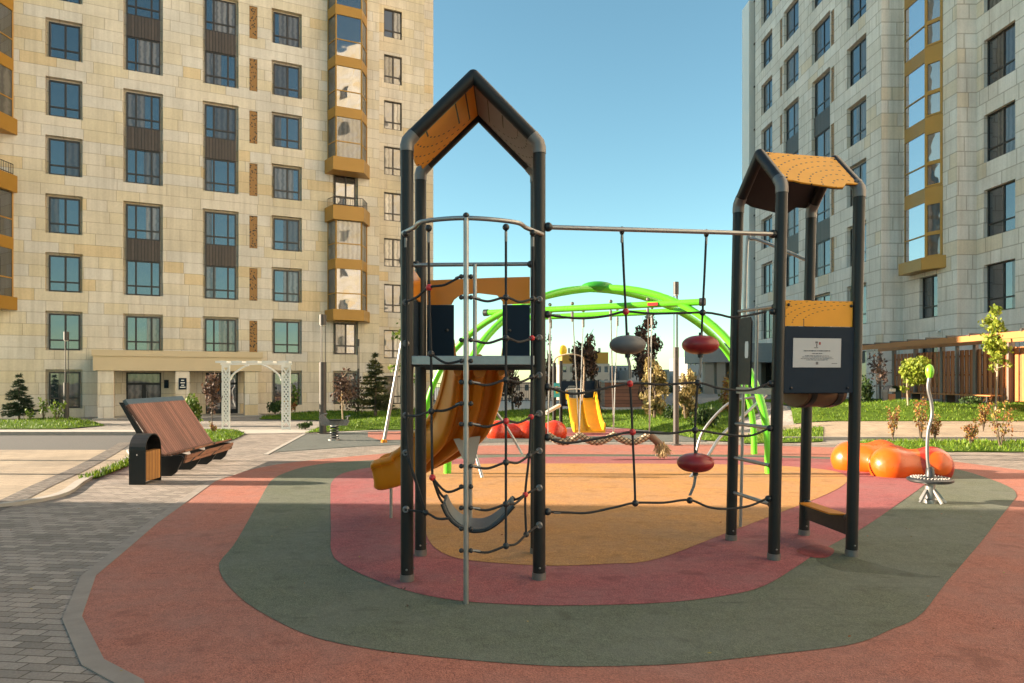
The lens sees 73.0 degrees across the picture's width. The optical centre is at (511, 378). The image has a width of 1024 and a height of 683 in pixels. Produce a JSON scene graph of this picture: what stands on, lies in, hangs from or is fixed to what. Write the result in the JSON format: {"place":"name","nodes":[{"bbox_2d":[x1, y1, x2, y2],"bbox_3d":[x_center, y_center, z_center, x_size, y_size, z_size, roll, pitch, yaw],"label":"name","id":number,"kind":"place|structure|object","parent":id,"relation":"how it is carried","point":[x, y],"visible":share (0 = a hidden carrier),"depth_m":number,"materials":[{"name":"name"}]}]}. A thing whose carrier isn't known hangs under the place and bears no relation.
{"place":"outdoors","nodes":[
{"label":"outdoors","id":0,"kind":"place"},
{"bbox_2d":[0,416,103,428],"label":"lawn","id":1,"kind":"structure","parent":0,"point":[29,424],"depth_m":28.63,"materials":[{"name":"green plant"}]},
{"bbox_2d":[0,373,39,419],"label":"conifer tree","id":2,"kind":"object","parent":1,"relation":"on","point":[18,406],"visible":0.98,"depth_m":30.89,"materials":[{"name":"green plant"}]},
{"bbox_2d":[0,450,127,499],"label":"forecourt","id":3,"kind":"structure","parent":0,"point":[21,469],"depth_m":15.86,"materials":[{"name":"beige concrete"}]},
{"bbox_2d":[0,449,128,506],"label":"kerb","id":4,"kind":"structure","parent":3,"relation":"on","point":[73,486],"depth_m":11.71,"materials":[{"name":"concrete"}]},
{"bbox_2d":[0,435,133,449],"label":"street","id":5,"kind":"structure","parent":0,"point":[57,442],"depth_m":21.85,"materials":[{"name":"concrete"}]},
{"bbox_2d":[0,429,383,433],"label":"pavement","id":6,"kind":"structure","parent":0,"point":[247,431],"depth_m":26.86,"materials":[{"name":"concrete"}]},
{"bbox_2d":[260,408,428,419],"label":"lawn","id":7,"kind":"structure","parent":0,"point":[314,416],"depth_m":34.29,"materials":[{"name":"green plant"}]},
{"bbox_2d":[351,353,397,415],"bbox_3d":[-6.688,0.207,34.116,2.474,3.186,1.911,0,0,0],"label":"conifer tree","id":8,"kind":"object","parent":7,"relation":"on","point":[378,401],"visible":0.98,"depth_m":33.87,"materials":[{"name":"green plant"}]},
{"bbox_2d":[308,419,414,431],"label":"lawn","id":9,"kind":"structure","parent":0,"point":[378,425],"depth_m":27.48,"materials":[{"name":"green plant"}]},
{"bbox_2d":[330,367,357,419],"bbox_3d":[-6.731,0.706,27.854,1.042,2.399,1.232,0,0,0],"label":"purple tree","id":10,"kind":"object","parent":9,"relation":"on","point":[343,387],"visible":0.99,"depth_m":27.63,"materials":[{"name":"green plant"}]},
{"bbox_2d":[0,432,1023,682],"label":"paving","id":11,"kind":"structure","parent":0,"point":[52,550],"depth_m":9.03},
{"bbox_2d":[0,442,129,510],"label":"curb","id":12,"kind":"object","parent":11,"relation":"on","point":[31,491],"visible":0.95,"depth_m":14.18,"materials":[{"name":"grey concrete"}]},
{"bbox_2d":[129,433,160,484],"bbox_3d":[-7.085,1.525,13.370,0.310,0.950,0.619,0,0,0],"label":"litter bin","id":13,"kind":"object","parent":11,"relation":"on","point":[144,457],"visible":1,"depth_m":13.14,"materials":[{"name":"metal"}]},
{"bbox_2d":[119,396,233,475],"bbox_3d":[-7.423,1.198,15.550,1.367,1.565,3.015,0,0,-4],"label":"lounge bench","id":14,"kind":"object","parent":11,"relation":"on","point":[174,424],"visible":0.94,"depth_m":15.17,"materials":[{"name":"brown wood"}]},
{"bbox_2d":[274,428,705,451],"bbox_3d":[-0.596,2.000,24.174,14.057,0.001,7.260,0,0,-14],"label":"rubber surface","id":15,"kind":"object","parent":11,"relation":"on","point":[321,441],"visible":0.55,"depth_m":22.49,"materials":[{"name":"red rubber"}]},
{"bbox_2d":[317,314,328,433],"bbox_3d":[-6.914,-0.175,25.300,0.442,4.350,0.442,0,0,0],"label":"street lamp","id":16,"kind":"object","parent":15,"relation":"on","point":[322,380],"visible":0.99,"depth_m":25.19,"materials":[{"name":"grey metal"}]},
{"bbox_2d":[487,420,566,438],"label":"play hill","id":17,"kind":"structure","parent":15,"relation":"on","point":[556,428],"depth_m":23.30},
{"bbox_2d":[82,445,1023,682],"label":"rubber surface","id":18,"kind":"object","parent":11,"relation":"on","point":[165,603],"visible":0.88,"depth_m":5.42,"materials":[{"name":"red rubber"}]},
{"bbox_2d":[426,281,769,476],"bbox_3d":[2.040,-0.152,16.852,8.996,4.351,5.767,0,0,0],"label":"arch swing","id":19,"kind":"object","parent":18,"relation":"on","point":[655,299],"visible":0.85,"depth_m":16.83,"materials":[{"name":"paint"}]},
{"bbox_2d":[219,454,1016,665],"bbox_3d":[2.507,1.996,11.582,14.672,0.001,13.550,0,0,0],"label":"rubber surface","id":20,"kind":"object","parent":18,"relation":"on","point":[271,563],"visible":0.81,"depth_m":6.15,"materials":[{"name":"green rubber"}]},
{"bbox_2d":[330,456,924,604],"bbox_3d":[2.882,1.992,11.950,12.935,0.001,11.715,0,0,0],"label":"rubber surface","id":21,"kind":"object","parent":20,"relation":"on","point":[365,527],"visible":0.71,"depth_m":7.55,"materials":[{"name":"rubber"}]},
{"bbox_2d":[370,69,865,603],"bbox_3d":[1.009,-0.524,8.260,5.972,5.091,4.280,0,0,0],"label":"climbing frame","id":22,"kind":"object","parent":21,"relation":"on","point":[816,353],"visible":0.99,"depth_m":7.66,"materials":[{"name":"metal"}]},
{"bbox_2d":[426,463,846,565],"bbox_3d":[2.508,1.988,11.834,8.922,0.001,8.921,0,0,0],"label":"rubber surface","id":23,"kind":"object","parent":21,"relation":"on","point":[633,534],"visible":0.63,"depth_m":10.70,"materials":[{"name":"orange rubber"}]},
{"bbox_2d":[831,440,954,477],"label":"play hill","id":24,"kind":"structure","parent":21,"relation":"on","point":[883,458],"depth_m":14.04,"materials":[{"name":"orange plastic"}]},
{"bbox_2d":[816,550,939,577],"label":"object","id":25,"kind":"object","parent":20,"relation":"on","point":[838,560],"visible":0.99,"depth_m":7.36,"materials":[{"name":"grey rubber"}]},
{"bbox_2d":[906,364,954,504],"bbox_3d":[6.740,0.882,11.160,0.666,2.235,0.666,0,0,0],"label":"spinner","id":26,"kind":"object","parent":20,"relation":"on","point":[930,479],"visible":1,"depth_m":11.11,"materials":[{"name":"metal"}]},
{"bbox_2d":[671,282,680,445],"bbox_3d":[4.953,-0.465,20.900,0.289,4.930,0.289,0,0,0],"label":"street lamp","id":27,"kind":"object","parent":18,"relation":"on","point":[675,380],"visible":1,"depth_m":20.82,"materials":[{"name":"grey metal"}]},
{"bbox_2d":[0,388,1023,452],"bbox_3d":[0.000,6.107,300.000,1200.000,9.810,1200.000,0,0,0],"label":"ground","id":28,"kind":"structure","parent":0,"point":[253,422],"depth_m":29.92,"materials":[{"name":"beige concrete"}]},
{"bbox_2d":[62,476,229,682],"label":"kerb","id":29,"kind":"structure","parent":28,"relation":"on","point":[88,653],"depth_m":5.81,"materials":[{"name":"grey concrete"}]},
{"bbox_2d":[0,0,432,419],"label":"apartment building","id":30,"kind":"structure","parent":28,"relation":"on","point":[192,192],"depth_m":38.39,"materials":[{"name":"beige stone"}]},
{"bbox_2d":[0,247,13,296],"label":"bay window","id":31,"kind":"structure","parent":30,"relation":"in","point":[6,254],"depth_m":34.35,"materials":[{"name":"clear glass"}]},
{"bbox_2d":[0,188,13,237],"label":"bay window","id":32,"kind":"structure","parent":30,"relation":"in","point":[6,197],"depth_m":34.35,"materials":[{"name":"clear glass"}]},
{"bbox_2d":[0,64,13,117],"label":"bay window","id":33,"kind":"structure","parent":30,"relation":"in","point":[6,75],"depth_m":34.35,"materials":[{"name":"clear glass"}]},
{"bbox_2d":[0,3,13,58],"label":"bay window","id":34,"kind":"structure","parent":30,"relation":"in","point":[6,15],"depth_m":34.35,"materials":[{"name":"beige glass"}]},
{"bbox_2d":[49,372,79,407],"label":"window","id":35,"kind":"structure","parent":30,"relation":"in","point":[56,379],"depth_m":35.80,"materials":[{"name":"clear glass"}]},
{"bbox_2d":[49,313,79,349],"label":"window","id":36,"kind":"structure","parent":30,"relation":"in","point":[59,324],"depth_m":35.80,"materials":[{"name":"clear glass"}]},
{"bbox_2d":[49,255,79,292],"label":"window","id":37,"kind":"structure","parent":30,"relation":"in","point":[64,271],"depth_m":35.82,"materials":[{"name":"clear glass"}]},
{"bbox_2d":[49,197,79,234],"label":"window","id":38,"kind":"structure","parent":30,"relation":"in","point":[64,213],"depth_m":35.82,"materials":[{"name":"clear glass"}]},
{"bbox_2d":[49,138,79,176],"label":"window","id":39,"kind":"structure","parent":30,"relation":"in","point":[64,155],"depth_m":35.82,"materials":[{"name":"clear glass"}]},
{"bbox_2d":[49,80,79,119],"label":"window","id":40,"kind":"structure","parent":30,"relation":"in","point":[64,97],"depth_m":35.82,"materials":[{"name":"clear glass"}]},
{"bbox_2d":[49,21,79,61],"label":"window","id":41,"kind":"structure","parent":30,"relation":"in","point":[64,39],"depth_m":35.82,"materials":[{"name":"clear glass"}]},
{"bbox_2d":[126,316,159,350],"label":"window","id":42,"kind":"structure","parent":30,"relation":"in","point":[142,333],"depth_m":37.38,"materials":[{"name":"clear glass"}]},
{"bbox_2d":[126,260,159,295],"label":"window","id":43,"kind":"structure","parent":30,"relation":"in","point":[142,277],"depth_m":37.38,"materials":[{"name":"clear glass"}]},
{"bbox_2d":[126,204,159,240],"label":"window","id":44,"kind":"structure","parent":30,"relation":"in","point":[142,222],"depth_m":37.38,"materials":[{"name":"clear glass"}]},
{"bbox_2d":[126,148,159,185],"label":"window","id":45,"kind":"structure","parent":30,"relation":"in","point":[142,166],"depth_m":37.38,"materials":[{"name":"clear glass"}]},
{"bbox_2d":[126,92,159,130],"bbox_3d":[-19.908,-14.430,37.391,1.622,1.860,0.080,0,0,-25],"label":"window","id":46,"kind":"structure","parent":30,"relation":"in","point":[142,111],"depth_m":37.38,"materials":[{"name":"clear glass"}]},
{"bbox_2d":[126,36,159,74],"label":"window","id":47,"kind":"structure","parent":30,"relation":"in","point":[142,55],"depth_m":37.38,"materials":[{"name":"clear glass"}]},
{"bbox_2d":[126,0,159,20],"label":"window","id":48,"kind":"structure","parent":30,"relation":"in","point":[150,9],"depth_m":37.41,"materials":[{"name":"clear glass"}]},
{"bbox_2d":[126,372,160,414],"bbox_3d":[-19.861,0.800,37.347,1.668,2.300,0.160,0,0,-25],"label":"door","id":49,"kind":"structure","parent":30,"relation":"in","point":[138,384],"depth_m":37.33,"materials":[{"name":"black glass"}]},
{"bbox_2d":[205,319,235,351],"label":"window","id":50,"kind":"structure","parent":30,"relation":"in","point":[220,334],"depth_m":39.05,"materials":[{"name":"clear glass"}]},
{"bbox_2d":[205,265,235,299],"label":"window","id":51,"kind":"structure","parent":30,"relation":"in","point":[220,281],"depth_m":39.05,"materials":[{"name":"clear glass"}]},
{"bbox_2d":[205,211,235,246],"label":"window","id":52,"kind":"structure","parent":30,"relation":"in","point":[220,228],"depth_m":39.05,"materials":[{"name":"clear glass"}]},
{"bbox_2d":[205,158,235,193],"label":"window","id":53,"kind":"structure","parent":30,"relation":"in","point":[220,175],"depth_m":39.05,"materials":[{"name":"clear glass"}]},
{"bbox_2d":[205,104,235,140],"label":"window","id":54,"kind":"structure","parent":30,"relation":"in","point":[220,122],"depth_m":39.05,"materials":[{"name":"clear glass"}]},
{"bbox_2d":[205,50,235,87],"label":"window","id":55,"kind":"structure","parent":30,"relation":"in","point":[220,69],"depth_m":39.05,"materials":[{"name":"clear glass"}]},
{"bbox_2d":[205,0,235,35],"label":"window","id":56,"kind":"structure","parent":30,"relation":"in","point":[220,15],"depth_m":39.05,"materials":[{"name":"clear glass"}]},
{"bbox_2d":[206,373,237,413],"bbox_3d":[-16.356,0.800,39.018,1.673,2.300,0.160,0,0,-25],"label":"door","id":57,"kind":"structure","parent":30,"relation":"in","point":[234,381],"depth_m":39.24,"materials":[{"name":"black glass"}]},
{"bbox_2d":[274,321,298,353],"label":"window","id":58,"kind":"structure","parent":30,"relation":"in","point":[286,334],"depth_m":40.56,"materials":[{"name":"clear glass"}]},
{"bbox_2d":[274,270,298,302],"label":"window","id":59,"kind":"structure","parent":30,"relation":"in","point":[286,282],"depth_m":40.56,"materials":[{"name":"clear glass"}]},
{"bbox_2d":[274,218,298,251],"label":"window","id":60,"kind":"structure","parent":30,"relation":"in","point":[286,231],"depth_m":40.56,"materials":[{"name":"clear glass"}]},
{"bbox_2d":[274,166,298,200],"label":"window","id":61,"kind":"structure","parent":30,"relation":"in","point":[286,180],"depth_m":40.56,"materials":[{"name":"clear glass"}]},
{"bbox_2d":[274,115,298,149],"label":"window","id":62,"kind":"structure","parent":30,"relation":"in","point":[286,129],"depth_m":40.56,"materials":[{"name":"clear glass"}]},
{"bbox_2d":[274,63,298,98],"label":"window","id":63,"kind":"structure","parent":30,"relation":"in","point":[286,78],"depth_m":40.56,"materials":[{"name":"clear glass"}]},
{"bbox_2d":[274,12,298,47],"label":"window","id":64,"kind":"structure","parent":30,"relation":"in","point":[286,27],"depth_m":40.56,"materials":[{"name":"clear glass"}]},
{"bbox_2d":[334,323,354,353],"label":"window","id":65,"kind":"structure","parent":30,"relation":"in","point":[344,334],"depth_m":42.02,"materials":[{"name":"clear glass"}]},
{"bbox_2d":[334,175,354,206],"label":"window","id":66,"kind":"structure","parent":30,"relation":"in","point":[343,185],"depth_m":42.02,"materials":[{"name":"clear glass"}]},
{"bbox_2d":[327,268,366,310],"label":"bay window","id":67,"kind":"structure","parent":30,"relation":"in","point":[346,288],"depth_m":41.07,"materials":[{"name":"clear glass"}]},
{"bbox_2d":[327,220,366,262],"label":"bay window","id":68,"kind":"structure","parent":30,"relation":"in","point":[345,239],"depth_m":41.07,"materials":[{"name":"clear glass"}]},
{"bbox_2d":[327,116,366,162],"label":"bay window","id":69,"kind":"structure","parent":30,"relation":"in","point":[346,137],"depth_m":41.07,"materials":[{"name":"clear glass"}]},
{"bbox_2d":[327,65,366,115],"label":"bay window","id":70,"kind":"structure","parent":30,"relation":"in","point":[346,86],"depth_m":41.07,"materials":[{"name":"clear glass"}]},
{"bbox_2d":[327,14,366,66],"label":"bay window","id":71,"kind":"structure","parent":30,"relation":"in","point":[346,36],"depth_m":41.07,"materials":[{"name":"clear glass"}]},
{"bbox_2d":[384,284,400,312],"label":"window","id":72,"kind":"structure","parent":30,"relation":"in","point":[392,293],"depth_m":45.53,"materials":[{"name":"clear glass"}]},
{"bbox_2d":[384,238,400,266],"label":"window","id":73,"kind":"structure","parent":30,"relation":"in","point":[392,247],"depth_m":45.53,"materials":[{"name":"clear glass"}]},
{"bbox_2d":[215,361,291,429],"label":"trellis arch","id":74,"kind":"structure","parent":28,"relation":"on","point":[283,364],"depth_m":27.27,"materials":[{"name":"white paint"}]},
{"bbox_2d":[557,346,609,399],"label":"building","id":75,"kind":"structure","parent":28,"relation":"on","point":[603,366],"depth_m":150.00,"materials":[{"name":"grey glass"}]},
{"bbox_2d":[742,0,1023,402],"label":"apartment building","id":76,"kind":"structure","parent":28,"relation":"on","point":[910,113],"depth_m":41.50,"materials":[{"name":"grey stone"}]},
{"bbox_2d":[815,238,829,277],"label":"window","id":77,"kind":"structure","parent":76,"relation":"in","point":[822,263],"depth_m":49.53,"materials":[{"name":"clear glass"}]},
{"bbox_2d":[815,71,829,116],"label":"window","id":78,"kind":"structure","parent":76,"relation":"in","point":[822,87],"depth_m":49.53,"materials":[{"name":"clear glass"}]},
{"bbox_2d":[815,15,829,61],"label":"window","id":79,"kind":"structure","parent":76,"relation":"in","point":[822,34],"depth_m":49.53,"materials":[{"name":"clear glass"}]},
{"bbox_2d":[850,100,865,146],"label":"window","id":80,"kind":"structure","parent":76,"relation":"in","point":[857,115],"depth_m":44.58,"materials":[{"name":"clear glass"}]},
{"bbox_2d":[850,38,865,86],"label":"window","id":81,"kind":"structure","parent":76,"relation":"in","point":[857,55],"depth_m":44.58,"materials":[{"name":"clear glass"}]},
{"bbox_2d":[904,199,942,262],"bbox_3d":[23.259,-8.295,39.154,0.534,3.130,2.755,0,0,-1],"label":"bay window","id":82,"kind":"structure","parent":76,"relation":"in","point":[923,223],"depth_m":38.69,"materials":[{"name":"glass"}]},
{"bbox_2d":[904,127,942,196],"bbox_3d":[23.259,-12.195,39.154,0.534,3.130,2.755,0,0,-1],"label":"bay window","id":83,"kind":"structure","parent":76,"relation":"in","point":[923,155],"depth_m":38.76,"materials":[{"name":"glass"}]},
{"bbox_2d":[904,56,942,130],"bbox_3d":[23.259,-16.095,39.154,0.534,3.130,2.755,0,0,-1],"label":"bay window","id":84,"kind":"structure","parent":76,"relation":"in","point":[923,88],"depth_m":38.76,"materials":[{"name":"glass"}]},
{"bbox_2d":[904,0,942,63],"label":"bay window","id":85,"kind":"structure","parent":76,"relation":"in","point":[923,20],"depth_m":38.88,"materials":[{"name":"glass"}]},
{"bbox_2d":[923,275,936,318],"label":"window","id":86,"kind":"structure","parent":76,"relation":"in","point":[929,283],"depth_m":39.25,"materials":[{"name":"clear glass"}]},
{"bbox_2d":[987,259,1014,311],"bbox_3d":[24.863,-4.685,35.010,0.080,2.470,2.193,0,0,-1],"label":"window","id":87,"kind":"structure","parent":76,"relation":"in","point":[1000,276],"depth_m":35.16,"materials":[{"name":"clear glass"}]},
{"bbox_2d":[987,180,1014,236],"bbox_3d":[24.863,-8.585,35.010,0.080,2.470,2.193,0,0,-1],"label":"window","id":88,"kind":"structure","parent":76,"relation":"in","point":[1000,199],"depth_m":35.16,"materials":[{"name":"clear glass"}]},
{"bbox_2d":[987,101,1014,161],"bbox_3d":[24.863,-12.485,35.010,0.080,2.470,2.193,0,0,-1],"label":"window","id":89,"kind":"structure","parent":76,"relation":"in","point":[1001,123],"depth_m":35.16,"materials":[{"name":"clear glass"}]},
{"bbox_2d":[987,22,1014,85],"bbox_3d":[24.863,-16.385,35.010,0.080,2.470,2.193,0,0,-1],"label":"window","id":90,"kind":"structure","parent":76,"relation":"in","point":[1000,48],"depth_m":35.16,"materials":[{"name":"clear glass"}]},
{"bbox_2d":[862,328,1023,402],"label":"pergola","id":91,"kind":"object","parent":28,"relation":"on","point":[1009,337],"visible":0.77,"depth_m":33.39,"materials":[{"name":"grey paint"}]},
{"bbox_2d":[892,342,1023,402],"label":"slat fence","id":92,"kind":"object","parent":28,"relation":"on","point":[940,379],"visible":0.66,"depth_m":33.03,"materials":[{"name":"brown wood"}]},
{"bbox_2d":[498,401,636,410],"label":"plaza","id":93,"kind":"structure","parent":0,"point":[525,405],"depth_m":50.35,"materials":[{"name":"concrete"}]},
{"bbox_2d":[599,380,644,406],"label":"timber hut","id":94,"kind":"object","parent":93,"relation":"on","point":[622,396],"visible":0.46,"depth_m":49.00,"materials":[{"name":"brown wood"}]},
{"bbox_2d":[685,343,771,393],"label":"building","id":95,"kind":"structure","parent":93,"relation":"on","point":[716,363],"depth_m":56.30,"materials":[{"name":"grey"}]},
{"bbox_2d":[546,345,605,432],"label":"play tower","id":96,"kind":"structure","parent":0,"point":[591,420],"depth_m":26.25,"materials":[{"name":"yellow plastic"}]},
{"bbox_2d":[433,0,748,386],"label":"sky","id":97,"kind":"structure","parent":0,"point":[635,106],"materials":[{"name":"blue"}]},
{"bbox_2d":[495,399,758,440],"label":"lawn","id":98,"kind":"structure","parent":0,"point":[626,420],"depth_m":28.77,"materials":[{"name":"green plant"}]},
{"bbox_2d":[569,330,599,397],"bbox_3d":[3.871,-0.290,36.976,1.686,4.786,1.761,0,0,0],"label":"columnar tree","id":99,"kind":"object","parent":98,"relation":"on","point":[589,357],"visible":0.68,"depth_m":36.62,"materials":[{"name":"brown plant"}]},
{"bbox_2d":[631,315,663,401],"bbox_3d":[6.937,-0.677,36.115,1.963,5.573,1.832,0,0,-36],"label":"columnar tree","id":100,"kind":"object","parent":98,"relation":"on","point":[641,356],"visible":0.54,"depth_m":35.69,"materials":[{"name":"brown plant"}]},
{"bbox_2d":[638,357,669,417],"bbox_3d":[6.149,0.534,29.826,1.338,3.149,1.222,0,0,0],"label":"columnar tree","id":101,"kind":"object","parent":98,"relation":"on","point":[657,404],"visible":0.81,"depth_m":29.66,"materials":[{"name":"beige plant"}]},
{"bbox_2d":[679,368,701,417],"bbox_3d":[7.752,0.808,30.513,1.236,2.599,1.251,0,0,20],"label":"columnar tree","id":102,"kind":"object","parent":98,"relation":"on","point":[686,401],"visible":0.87,"depth_m":30.23,"materials":[{"name":"beige plant"}]},
{"bbox_2d":[749,421,1023,436],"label":"street","id":103,"kind":"structure","parent":0,"point":[881,429],"depth_m":24.65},
{"bbox_2d":[764,398,1023,423],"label":"lawn","id":104,"kind":"structure","parent":0,"point":[908,412],"depth_m":27.99,"materials":[{"name":"green plant"}]},
{"bbox_2d":[898,355,931,404],"bbox_3d":[16.594,0.165,28.492,1.224,2.321,1.287,0,0,28],"label":"round tree","id":105,"kind":"object","parent":104,"relation":"on","point":[911,372],"visible":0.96,"depth_m":28.35,"materials":[{"name":"green plant"}]},
{"bbox_2d":[978,303,1014,409],"bbox_3d":[19.736,-0.854,28.275,1.432,4.528,1.226,0,0,-40],"label":"slender tree","id":106,"kind":"object","parent":104,"relation":"on","point":[993,346],"visible":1,"depth_m":28.26,"materials":[{"name":"green plant"}]},
{"bbox_2d":[860,437,1023,451],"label":"grass","id":107,"kind":"structure","parent":0,"point":[906,441],"depth_m":20.19,"materials":[{"name":"green plant"}]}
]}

